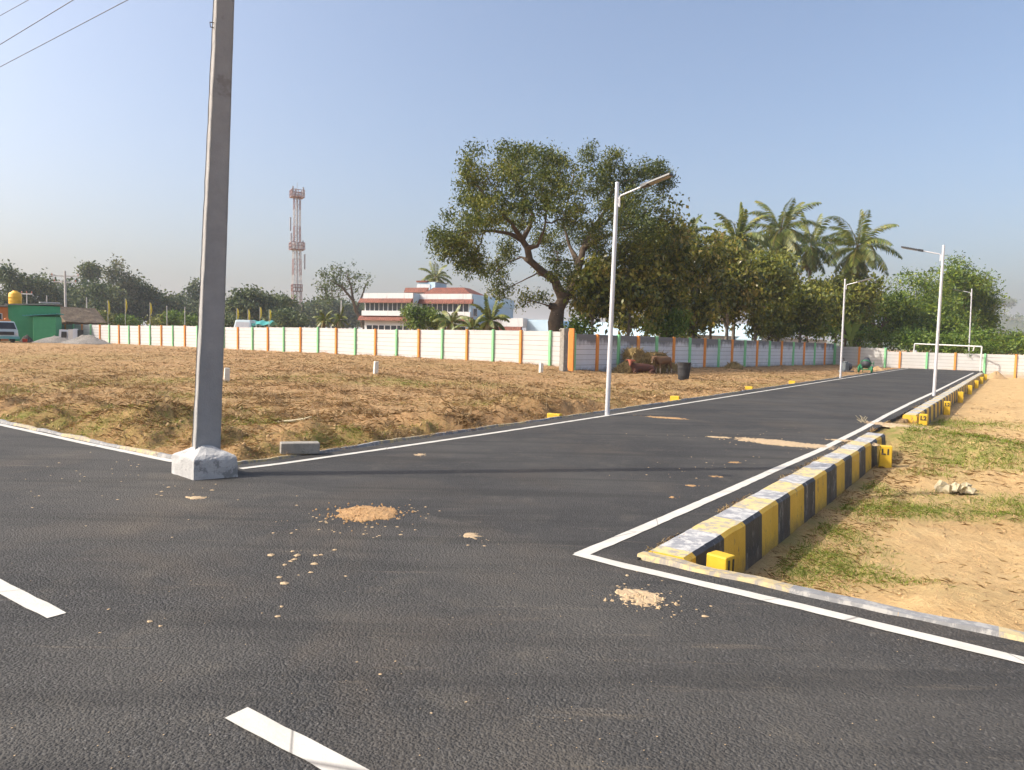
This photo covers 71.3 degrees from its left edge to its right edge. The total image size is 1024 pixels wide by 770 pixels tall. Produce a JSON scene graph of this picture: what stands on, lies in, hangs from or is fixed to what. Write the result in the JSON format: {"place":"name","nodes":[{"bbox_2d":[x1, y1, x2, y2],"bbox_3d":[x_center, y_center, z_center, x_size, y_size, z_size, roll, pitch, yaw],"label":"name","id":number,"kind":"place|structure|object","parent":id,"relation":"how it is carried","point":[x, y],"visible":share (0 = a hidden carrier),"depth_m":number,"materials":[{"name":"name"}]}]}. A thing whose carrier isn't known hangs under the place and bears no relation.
{"place":"outdoors","nodes":[
{"label":"outdoors","id":0,"kind":"place"},
{"bbox_2d":[0,423,1023,769],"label":"road","id":1,"kind":"structure","parent":0,"point":[446,615],"depth_m":3.65,"materials":[{"name":"asphalt"}]},
{"bbox_2d":[0,579,65,617],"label":"road marking","id":2,"kind":"object","parent":1,"relation":"on","point":[27,600],"visible":1,"depth_m":4.18,"materials":[{"name":"paint"}]},
{"bbox_2d":[0,423,171,461],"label":"edge line","id":3,"kind":"object","parent":1,"relation":"on","point":[101,446],"visible":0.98,"depth_m":10.02,"materials":[{"name":"paint"}]},
{"bbox_2d":[225,707,368,769],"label":"road marking","id":4,"kind":"object","parent":1,"relation":"on","point":[318,755],"visible":1,"depth_m":2.81,"materials":[{"name":"paint"}]},
{"bbox_2d":[312,502,420,530],"bbox_3d":[-1.309,1.164,6.389,0.992,0.065,1.058,1,4,-6],"label":"sand patch","id":5,"kind":"object","parent":1,"relation":"on","point":[362,513],"visible":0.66,"depth_m":6.39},
{"bbox_2d":[11,431,990,768],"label":"grit","id":6,"kind":"object","parent":1,"relation":"on","point":[381,587],"visible":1,"depth_m":4.95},
{"bbox_2d":[603,588,681,609],"bbox_3d":[0.799,1.340,4.494,0.532,0.052,0.527,0,4,-23],"label":"sand patch","id":7,"kind":"object","parent":1,"relation":"on","point":[641,597],"visible":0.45,"depth_m":4.47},
{"bbox_2d":[573,552,1023,663],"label":"edge line","id":8,"kind":"object","parent":1,"relation":"on","point":[943,640],"visible":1,"depth_m":4.31,"materials":[{"name":"paint"}]},
{"bbox_2d":[0,341,1023,631],"bbox_3d":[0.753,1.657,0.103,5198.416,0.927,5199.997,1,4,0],"label":"ground","id":9,"kind":"structure","parent":0,"point":[988,397],"depth_m":12.93,"materials":[{"name":"soil"}]},
{"bbox_2d":[0,318,19,342],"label":"truck","id":10,"kind":"object","parent":9,"relation":"on","point":[8,329],"visible":1,"depth_m":61.89,"materials":[{"name":"paint"}]},
{"bbox_2d":[0,259,37,304],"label":"tree","id":11,"kind":"object","parent":9,"relation":"on","point":[7,278],"visible":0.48,"depth_m":132.35,"materials":[{"name":"green plant"}]},
{"bbox_2d":[0,302,62,340],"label":"green house","id":12,"kind":"structure","parent":9,"relation":"on","point":[15,313],"depth_m":70.54,"materials":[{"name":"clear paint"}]},
{"bbox_2d":[1,267,77,306],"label":"tree","id":13,"kind":"object","parent":9,"relation":"on","point":[51,290],"visible":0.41,"depth_m":137.62,"materials":[{"name":"green plant"}]},
{"bbox_2d":[22,313,63,340],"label":"lean to","id":14,"kind":"object","parent":9,"relation":"on","point":[45,327],"visible":0.91,"depth_m":69.48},
{"bbox_2d":[60,307,106,324],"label":"thatched hut","id":15,"kind":"object","parent":9,"relation":"on","point":[80,316],"visible":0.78,"depth_m":84.37,"materials":[{"name":"brown plant"}]},
{"bbox_2d":[0,419,171,459],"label":"flush kerb","id":16,"kind":"structure","parent":9,"relation":"on","point":[128,448],"depth_m":10.36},
{"bbox_2d":[62,335,110,344],"bbox_3d":[-38.652,-4.088,64.991,4.645,0.979,3.338,1,4,0],"label":"gravel heap","id":17,"kind":"object","parent":9,"relation":"on","point":[87,339],"visible":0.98,"depth_m":64.29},
{"bbox_2d":[72,260,108,283],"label":"tree","id":18,"kind":"object","parent":9,"relation":"on","point":[90,269],"visible":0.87,"depth_m":172.40,"materials":[{"name":"green plant"}]},
{"bbox_2d":[67,276,134,322],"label":"tree","id":19,"kind":"object","parent":9,"relation":"on","point":[101,296],"visible":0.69,"depth_m":147.37,"materials":[{"name":"green plant"}]},
{"bbox_2d":[97,254,144,319],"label":"tree","id":20,"kind":"object","parent":9,"relation":"on","point":[113,275],"visible":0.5,"depth_m":153.20,"materials":[{"name":"green plant"}]},
{"bbox_2d":[110,313,144,325],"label":"bush","id":21,"kind":"object","parent":9,"relation":"on","point":[130,321],"visible":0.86,"depth_m":99.31,"materials":[{"name":"green plant"}]},
{"bbox_2d":[123,279,187,325],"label":"tree","id":22,"kind":"object","parent":9,"relation":"on","point":[161,306],"visible":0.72,"depth_m":158.20,"materials":[{"name":"green plant"}]},
{"bbox_2d":[159,308,188,325],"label":"bush","id":23,"kind":"object","parent":9,"relation":"on","point":[173,314],"visible":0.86,"depth_m":97.13,"materials":[{"name":"green plant"}]},
{"bbox_2d":[180,277,199,308],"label":"tree","id":24,"kind":"object","parent":9,"relation":"on","point":[193,288],"visible":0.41,"depth_m":182.54,"materials":[{"name":"green plant"}]},
{"bbox_2d":[172,0,237,479],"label":"electric pole","id":25,"kind":"object","parent":9,"relation":"on","point":[204,456],"visible":0.94,"depth_m":7.89,"materials":[{"name":"concrete"}]},
{"bbox_2d":[225,283,282,327],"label":"tree","id":26,"kind":"object","parent":9,"relation":"on","point":[244,300],"visible":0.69,"depth_m":126.48,"materials":[{"name":"green plant"}]},
{"bbox_2d":[255,290,300,327],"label":"tree","id":27,"kind":"object","parent":9,"relation":"on","point":[287,301],"visible":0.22,"depth_m":133.96,"materials":[{"name":"green plant"}]},
{"bbox_2d":[258,305,313,327],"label":"tree","id":28,"kind":"object","parent":9,"relation":"on","point":[284,317],"visible":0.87,"depth_m":117.86,"materials":[{"name":"green plant"}]},
{"bbox_2d":[289,186,305,311],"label":"lattice tower","id":29,"kind":"structure","parent":9,"relation":"on","point":[297,245],"depth_m":212.43,"materials":[{"name":"metal"}]},
{"bbox_2d":[287,295,332,327],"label":"tree","id":30,"kind":"object","parent":9,"relation":"on","point":[312,309],"visible":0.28,"depth_m":206.42,"materials":[{"name":"green plant"}]},
{"bbox_2d":[62,324,568,365],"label":"boundary wall","id":31,"kind":"structure","parent":9,"relation":"on","point":[531,347],"depth_m":48.23,"materials":[{"name":"concrete"}]},
{"bbox_2d":[300,291,354,327],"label":"tree","id":32,"kind":"object","parent":9,"relation":"on","point":[335,308],"visible":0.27,"depth_m":227.70,"materials":[{"name":"green plant"}]},
{"bbox_2d":[316,295,364,328],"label":"tree","id":33,"kind":"object","parent":9,"relation":"on","point":[350,309],"visible":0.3,"depth_m":237.15,"materials":[{"name":"green plant"}]},
{"bbox_2d":[311,259,372,328],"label":"half bare tree","id":34,"kind":"object","parent":9,"relation":"on","point":[333,282],"visible":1,"depth_m":98.88,"materials":[{"name":"green plant"}]},
{"bbox_2d":[398,301,440,329],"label":"round tree","id":35,"kind":"object","parent":9,"relation":"on","point":[417,316],"visible":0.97,"depth_m":68.84,"materials":[{"name":"green plant"}]},
{"bbox_2d":[419,261,451,284],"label":"coconut palm","id":36,"kind":"object","parent":9,"relation":"on","point":[431,276],"visible":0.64,"depth_m":116.90,"materials":[{"name":"green plant"}]},
{"bbox_2d":[358,281,514,329],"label":"flat roofed building","id":37,"kind":"structure","parent":9,"relation":"on","point":[381,311],"depth_m":85.78,"materials":[{"name":"white paint"}]},
{"bbox_2d":[365,303,410,310],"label":"window","id":38,"kind":"structure","parent":37,"relation":"in","point":[369,306],"depth_m":86.06,"materials":[{"name":"white glass"}]},
{"bbox_2d":[422,304,468,311],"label":"window","id":39,"kind":"structure","parent":37,"relation":"in","point":[446,307],"depth_m":84.62,"materials":[{"name":"white glass"}]},
{"bbox_2d":[0,345,874,455],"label":"dry tufts","id":40,"kind":"object","parent":9,"relation":"on","point":[373,413],"visible":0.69,"depth_m":19.61,"materials":[{"name":"plant"}]},
{"bbox_2d":[432,305,471,329],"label":"coconut palm","id":41,"kind":"object","parent":9,"relation":"on","point":[454,317],"visible":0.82,"depth_m":65.38,"materials":[{"name":"green plant"}]},
{"bbox_2d":[470,293,510,329],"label":"coconut palm","id":42,"kind":"object","parent":9,"relation":"on","point":[489,323],"visible":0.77,"depth_m":61.43,"materials":[{"name":"green plant"}]},
{"bbox_2d":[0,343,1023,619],"bbox_3d":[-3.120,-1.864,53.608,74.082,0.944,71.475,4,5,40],"label":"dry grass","id":43,"kind":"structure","parent":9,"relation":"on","point":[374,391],"depth_m":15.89,"materials":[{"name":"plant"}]},
{"bbox_2d":[3,369,1023,628],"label":"soil clods","id":44,"kind":"object","parent":9,"relation":"on","point":[651,401],"visible":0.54,"depth_m":10.79,"materials":[{"name":"soil"}]},
{"bbox_2d":[420,137,680,331],"bbox_3d":[3.565,-8.374,45.050,18.977,15.024,10.363,-1,4,-35],"label":"rain tree","id":45,"kind":"object","parent":9,"relation":"on","point":[451,242],"visible":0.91,"depth_m":43.07,"materials":[{"name":"green plant"}]},
{"bbox_2d":[559,328,568,370],"bbox_3d":[2.610,-1.630,35.135,0.600,2.300,0.315,-2,5,-40],"label":"gatepost","id":46,"kind":"object","parent":9,"relation":"on","point":[563,359],"visible":0.77,"depth_m":34.95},
{"bbox_2d":[237,368,900,464],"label":"flush kerb","id":47,"kind":"structure","parent":9,"relation":"on","point":[380,442],"depth_m":12.26,"materials":[{"name":"concrete"}]},
{"bbox_2d":[280,441,319,454],"bbox_3d":[-2.845,0.841,9.574,0.500,0.150,0.200,1,3,-22],"label":"concrete block","id":48,"kind":"object","parent":47,"relation":"on","point":[300,447],"depth_m":9.49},
{"bbox_2d":[568,328,574,370],"bbox_3d":[2.992,-1.667,35.958,0.260,2.350,0.220,3,4,20],"label":"gatepost","id":49,"kind":"object","parent":9,"relation":"on","point":[571,349],"visible":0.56,"depth_m":35.85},
{"bbox_2d":[561,312,598,333],"bbox_3d":[4.111,-2.775,43.990,2.435,3.533,2.919,0,4,-19],"label":"bush","id":50,"kind":"object","parent":9,"relation":"on","point":[578,326],"visible":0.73,"depth_m":43.32,"materials":[{"name":"green plant"}]},
{"bbox_2d":[551,251,633,334],"bbox_3d":[5.418,-4.831,45.631,4.597,7.486,5.197,3,4,30],"label":"broadleaf tree","id":51,"kind":"object","parent":9,"relation":"on","point":[594,275],"visible":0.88,"depth_m":44.74,"materials":[{"name":"green plant"}]},
{"bbox_2d":[242,379,957,576],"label":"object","id":52,"kind":"object","parent":9,"relation":"on","point":[842,498],"visible":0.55,"depth_m":9.74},
{"bbox_2d":[493,318,760,340],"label":"annex building","id":53,"kind":"structure","parent":9,"relation":"on","point":[515,324],"depth_m":83.61,"materials":[{"name":"white paint"}]},
{"bbox_2d":[612,359,644,373],"bbox_3d":[6.577,-0.924,39.154,1.948,1.190,3.503,5,5,42],"label":"hay heap","id":54,"kind":"object","parent":9,"relation":"on","point":[623,367],"visible":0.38,"depth_m":38.34,"materials":[{"name":"plant"}]},
{"bbox_2d":[620,345,645,363],"bbox_3d":[6.753,-1.564,39.547,1.344,1.326,1.248,-1,4,-34],"label":"hay bale","id":55,"kind":"object","parent":54,"relation":"on","point":[637,353],"visible":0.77,"depth_m":39.30,"materials":[{"name":"plant"}]},
{"bbox_2d":[596,240,671,336],"bbox_3d":[7.794,-5.547,46.441,5.554,8.915,5.867,4,4,31],"label":"broadleaf tree","id":56,"kind":"object","parent":9,"relation":"on","point":[641,292],"visible":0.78,"depth_m":45.48,"materials":[{"name":"green plant"}]},
{"bbox_2d":[605,173,673,414],"bbox_3d":[2.652,-1.773,15.095,1.375,5.146,0.197,4,5,39],"label":"street lamp","id":57,"kind":"object","parent":9,"relation":"on","point":[612,287],"visible":0.97,"depth_m":15.40,"materials":[{"name":"metal"}]},
{"bbox_2d":[600,270,678,337],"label":"broadleaf tree","id":58,"kind":"object","parent":9,"relation":"on","point":[623,328],"visible":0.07,"depth_m":61.27,"materials":[{"name":"green plant"}]},
{"bbox_2d":[626,357,655,373],"bbox_3d":[6.914,-1.048,38.176,1.960,0.929,0.756,0,4,-22],"label":"cow","id":59,"kind":"object","parent":9,"relation":"on","point":[640,368],"visible":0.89,"depth_m":38.02},
{"bbox_2d":[643,350,668,372],"bbox_3d":[8.223,-1.294,41.294,1.299,1.583,1.724,5,5,43],"label":"hay bale","id":60,"kind":"object","parent":9,"relation":"on","point":[647,355],"visible":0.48,"depth_m":40.85,"materials":[{"name":"plant"}]},
{"bbox_2d":[651,354,671,372],"bbox_3d":[8.478,-1.226,40.564,1.753,1.118,0.533,-1,4,-35],"label":"cow","id":61,"kind":"object","parent":9,"relation":"on","point":[665,360],"visible":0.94,"depth_m":40.45},
{"bbox_2d":[632,306,698,337],"bbox_3d":[10.159,-3.316,48.564,4.085,4.310,4.197,1,4,-13],"label":"bush","id":62,"kind":"object","parent":9,"relation":"on","point":[673,326],"visible":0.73,"depth_m":47.62,"materials":[{"name":"green plant"}]},
{"bbox_2d":[629,192,706,336],"bbox_3d":[10.409,-7.348,49.720,6.172,12.285,5.194,0,4,-24],"label":"broadleaf tree","id":63,"kind":"object","parent":9,"relation":"on","point":[676,253],"visible":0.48,"depth_m":48.64,"materials":[{"name":"green plant"}]},
{"bbox_2d":[676,362,691,379],"bbox_3d":[7.754,-0.624,32.227,0.620,0.798,0.620,-2,5,-45],"label":"black barrel","id":64,"kind":"object","parent":9,"relation":"on","point":[684,368],"visible":0.91,"depth_m":32.01,"materials":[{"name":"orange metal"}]},
{"bbox_2d":[574,333,835,371],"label":"boundary wall","id":65,"kind":"structure","parent":9,"relation":"on","point":[590,352],"depth_m":46.92,"materials":[{"name":"concrete"}]},
{"bbox_2d":[675,219,741,338],"bbox_3d":[13.690,-6.757,52.816,6.284,10.904,6.768,1,4,0],"label":"broadleaf tree","id":66,"kind":"object","parent":9,"relation":"on","point":[705,262],"visible":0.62,"depth_m":51.53,"materials":[{"name":"green plant"}]},
{"bbox_2d":[706,550,734,571],"bbox_3d":[1.557,1.666,5.377,0.138,0.805,0.180,-2,5,-42],"label":"marker post","id":67,"kind":"object","parent":9,"relation":"on","point":[716,559],"visible":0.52,"depth_m":5.31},
{"bbox_2d":[699,306,754,338],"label":"broadleaf tree","id":68,"kind":"object","parent":9,"relation":"on","point":[731,322],"visible":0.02,"depth_m":60.18,"materials":[{"name":"green plant"}]},
{"bbox_2d":[703,222,773,339],"bbox_3d":[17.154,-7.170,56.960,6.551,11.369,6.859,1,4,0],"label":"broadleaf tree","id":69,"kind":"object","parent":9,"relation":"on","point":[744,279],"visible":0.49,"depth_m":55.22,"materials":[{"name":"green plant"}]},
{"bbox_2d":[711,202,773,339],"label":"coconut palm","id":70,"kind":"object","parent":9,"relation":"on","point":[742,220],"visible":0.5,"depth_m":66.65,"materials":[{"name":"green plant"}]},
{"bbox_2d":[658,334,826,343],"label":"compound wall","id":71,"kind":"structure","parent":9,"relation":"on","point":[764,339],"depth_m":83.36,"materials":[{"name":"white paint"}]},
{"bbox_2d":[649,432,884,572],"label":"striped kerb","id":72,"kind":"structure","parent":9,"relation":"on","point":[750,531],"depth_m":7.33,"materials":[{"name":"yellow paint"}]},
{"bbox_2d":[731,243,803,340],"bbox_3d":[20.447,-6.697,59.322,6.873,10.389,6.168,3,4,22],"label":"broadleaf tree","id":73,"kind":"object","parent":9,"relation":"on","point":[779,278],"visible":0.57,"depth_m":58.48,"materials":[{"name":"green plant"}]},
{"bbox_2d":[741,319,799,341],"bbox_3d":[22.293,-3.820,61.878,4.515,4.459,4.597,1,4,0],"label":"bush","id":74,"kind":"object","parent":9,"relation":"on","point":[784,329],"visible":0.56,"depth_m":60.77,"materials":[{"name":"green plant"}]},
{"bbox_2d":[740,244,803,340],"bbox_3d":[24.009,-7.372,65.820,5.936,11.060,6.956,1,4,0],"label":"broadleaf tree","id":75,"kind":"object","parent":9,"relation":"on","point":[788,255],"visible":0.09,"depth_m":64.29,"materials":[{"name":"green plant"}]},
{"bbox_2d":[748,198,821,339],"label":"coconut palm","id":76,"kind":"object","parent":9,"relation":"on","point":[784,235],"visible":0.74,"depth_m":70.42,"materials":[{"name":"green plant"}]},
{"bbox_2d":[775,315,836,342],"bbox_3d":[26.762,-4.776,65.303,6.908,6.202,5.498,1,4,0],"label":"bush","id":77,"kind":"object","parent":9,"relation":"on","point":[812,333],"visible":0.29,"depth_m":64.53,"materials":[{"name":"green plant"}]},
{"bbox_2d":[768,273,853,341],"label":"broadleaf tree","id":78,"kind":"object","parent":9,"relation":"on","point":[812,299],"visible":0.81,"depth_m":62.09,"materials":[{"name":"green plant"}]},
{"bbox_2d":[787,210,844,342],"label":"coconut palm","id":79,"kind":"object","parent":9,"relation":"on","point":[809,263],"visible":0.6,"depth_m":74.66,"materials":[{"name":"green plant"}]},
{"bbox_2d":[637,551,1023,641],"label":"flush kerb","id":80,"kind":"structure","parent":9,"relation":"on","point":[982,628],"depth_m":4.53,"materials":[{"name":"concrete"}]},
{"bbox_2d":[834,306,867,346],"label":"banana plant","id":81,"kind":"object","parent":9,"relation":"on","point":[852,330],"visible":0.73,"depth_m":69.70,"materials":[{"name":"green plant"}]},
{"bbox_2d":[839,278,872,377],"bbox_3d":[17.658,-2.850,36.733,1.323,5.248,0.197,4,5,38],"label":"street lamp","id":82,"kind":"object","parent":9,"relation":"on","point":[842,333],"visible":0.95,"depth_m":37.06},
{"bbox_2d":[817,266,896,346],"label":"broadleaf tree","id":83,"kind":"object","parent":9,"relation":"on","point":[860,300],"visible":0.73,"depth_m":69.06,"materials":[{"name":"green plant"}]},
{"bbox_2d":[826,319,888,347],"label":"bush","id":84,"kind":"object","parent":9,"relation":"on","point":[875,334],"visible":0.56,"depth_m":70.80,"materials":[{"name":"green plant"}]},
{"bbox_2d":[813,209,902,346],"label":"coconut palm","id":85,"kind":"object","parent":9,"relation":"on","point":[859,256],"visible":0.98,"depth_m":70.50,"materials":[{"name":"green plant"}]},
{"bbox_2d":[878,445,892,467],"bbox_3d":[6.277,1.376,12.027,0.201,0.719,0.139,3,4,24],"label":"marker post","id":86,"kind":"object","parent":9,"relation":"on","point":[885,457],"visible":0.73,"depth_m":11.96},
{"bbox_2d":[860,285,934,349],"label":"feathery tree","id":87,"kind":"object","parent":9,"relation":"on","point":[899,302],"visible":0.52,"depth_m":77.63,"materials":[{"name":"green plant"}]},
{"bbox_2d":[876,322,940,352],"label":"bush","id":88,"kind":"object","parent":9,"relation":"on","point":[906,339],"visible":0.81,"depth_m":68.63,"materials":[{"name":"green plant"}]},
{"bbox_2d":[901,245,944,395],"bbox_3d":[14.137,-2.192,24.845,1.323,5.280,0.197,4,4,35],"label":"street lamp","id":89,"kind":"object","parent":9,"relation":"on","point":[938,323],"visible":0.96,"depth_m":24.48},
{"bbox_2d":[877,266,978,337],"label":"feathery tree","id":90,"kind":"object","parent":9,"relation":"on","point":[922,283],"visible":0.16,"depth_m":82.28,"materials":[{"name":"green plant"}]},
{"bbox_2d":[833,346,1023,378],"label":"boundary wall","id":91,"kind":"structure","parent":9,"relation":"on","point":[1008,366],"depth_m":58.13,"materials":[{"name":"concrete"}]},
{"bbox_2d":[904,286,975,350],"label":"feathery tree","id":92,"kind":"object","parent":9,"relation":"on","point":[950,323],"visible":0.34,"depth_m":78.18,"materials":[{"name":"green plant"}]},
{"bbox_2d":[902,373,983,424],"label":"striped kerb","id":93,"kind":"structure","parent":9,"relation":"on","point":[933,408],"depth_m":22.18,"materials":[{"name":"yellow paint"}]},
{"bbox_2d":[915,329,973,352],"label":"bush","id":94,"kind":"object","parent":9,"relation":"on","point":[945,349],"visible":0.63,"depth_m":66.73,"materials":[{"name":"green plant"}]},
{"bbox_2d":[934,480,977,493],"bbox_3d":[6.090,1.422,9.784,0.518,0.193,0.316,1,4,0],"label":"pile of rocks","id":95,"kind":"object","parent":9,"relation":"on","point":[954,487],"visible":0.99,"depth_m":9.71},
{"bbox_2d":[919,250,993,352],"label":"feathery tree","id":96,"kind":"object","parent":9,"relation":"on","point":[973,282],"visible":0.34,"depth_m":85.64,"materials":[{"name":"green plant"}]},
{"bbox_2d":[931,319,1008,353],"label":"bush","id":97,"kind":"object","parent":9,"relation":"on","point":[976,336],"visible":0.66,"depth_m":65.22,"materials":[{"name":"green plant"}]},
{"bbox_2d":[959,268,1009,333],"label":"feathery tree","id":98,"kind":"object","parent":9,"relation":"on","point":[992,312],"visible":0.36,"depth_m":88.10,"materials":[{"name":"green plant"}]},
{"bbox_2d":[964,339,1008,357],"bbox_3d":[37.643,-2.288,56.867,3.828,2.805,1.856,1,4,0],"label":"creeper","id":99,"kind":"object","parent":9,"relation":"on","point":[987,348],"visible":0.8,"depth_m":56.68,"materials":[{"name":"green plant"}]},
{"bbox_2d":[993,327,1023,354],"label":"bush","id":100,"kind":"object","parent":9,"relation":"on","point":[1007,339],"visible":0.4,"depth_m":71.20,"materials":[{"name":"green plant"}]},
{"bbox_2d":[998,334,1023,354],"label":"bush","id":101,"kind":"object","parent":9,"relation":"on","point":[1016,345],"visible":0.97,"depth_m":66.45,"materials":[{"name":"green plant"}]},
{"bbox_2d":[0,360,1023,591],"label":"green grass","id":102,"kind":"structure","parent":0,"point":[924,507],"depth_m":9.27,"materials":[{"name":"plant"}]},
{"bbox_2d":[0,0,1023,342],"label":"sky","id":103,"kind":"structure","parent":0,"point":[910,113],"materials":[{"name":"blue"}]},
{"bbox_2d":[238,368,981,559],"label":"side road","id":104,"kind":"structure","parent":0,"point":[555,483],"depth_m":9.36,"materials":[{"name":"asphalt"}]},
{"bbox_2d":[241,368,907,468],"bbox_3d":[14.731,-0.184,33.453,0.311,0.001,61.611,4,4,35],"label":"edge line","id":105,"kind":"object","parent":104,"relation":"on","point":[497,432],"visible":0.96,"depth_m":11.79,"materials":[{"name":"paint"}]},
{"bbox_2d":[574,373,972,553],"bbox_3d":[16.750,0.206,28.064,0.278,0.001,55.898,4,4,35],"label":"edge line","id":106,"kind":"object","parent":104,"relation":"on","point":[636,530],"visible":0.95,"depth_m":7.50,"materials":[{"name":"paint"}]},
{"bbox_2d":[719,437,839,449],"bbox_3d":[4.397,0.960,11.826,2.945,0.048,1.308,4,4,35],"label":"sand patch","id":107,"kind":"object","parent":104,"relation":"on","point":[774,442],"visible":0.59,"depth_m":11.76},
{"bbox_2d":[836,315,1023,353],"bbox_3d":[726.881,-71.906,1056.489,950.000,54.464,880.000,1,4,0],"label":"hill","id":108,"kind":"structure","parent":0,"point":[1012,324],"depth_m":756.01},
{"bbox_2d":[827,306,1023,344],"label":"hill woods","id":109,"kind":"object","parent":108,"relation":"on","point":[1019,317],"visible":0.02,"depth_m":783.06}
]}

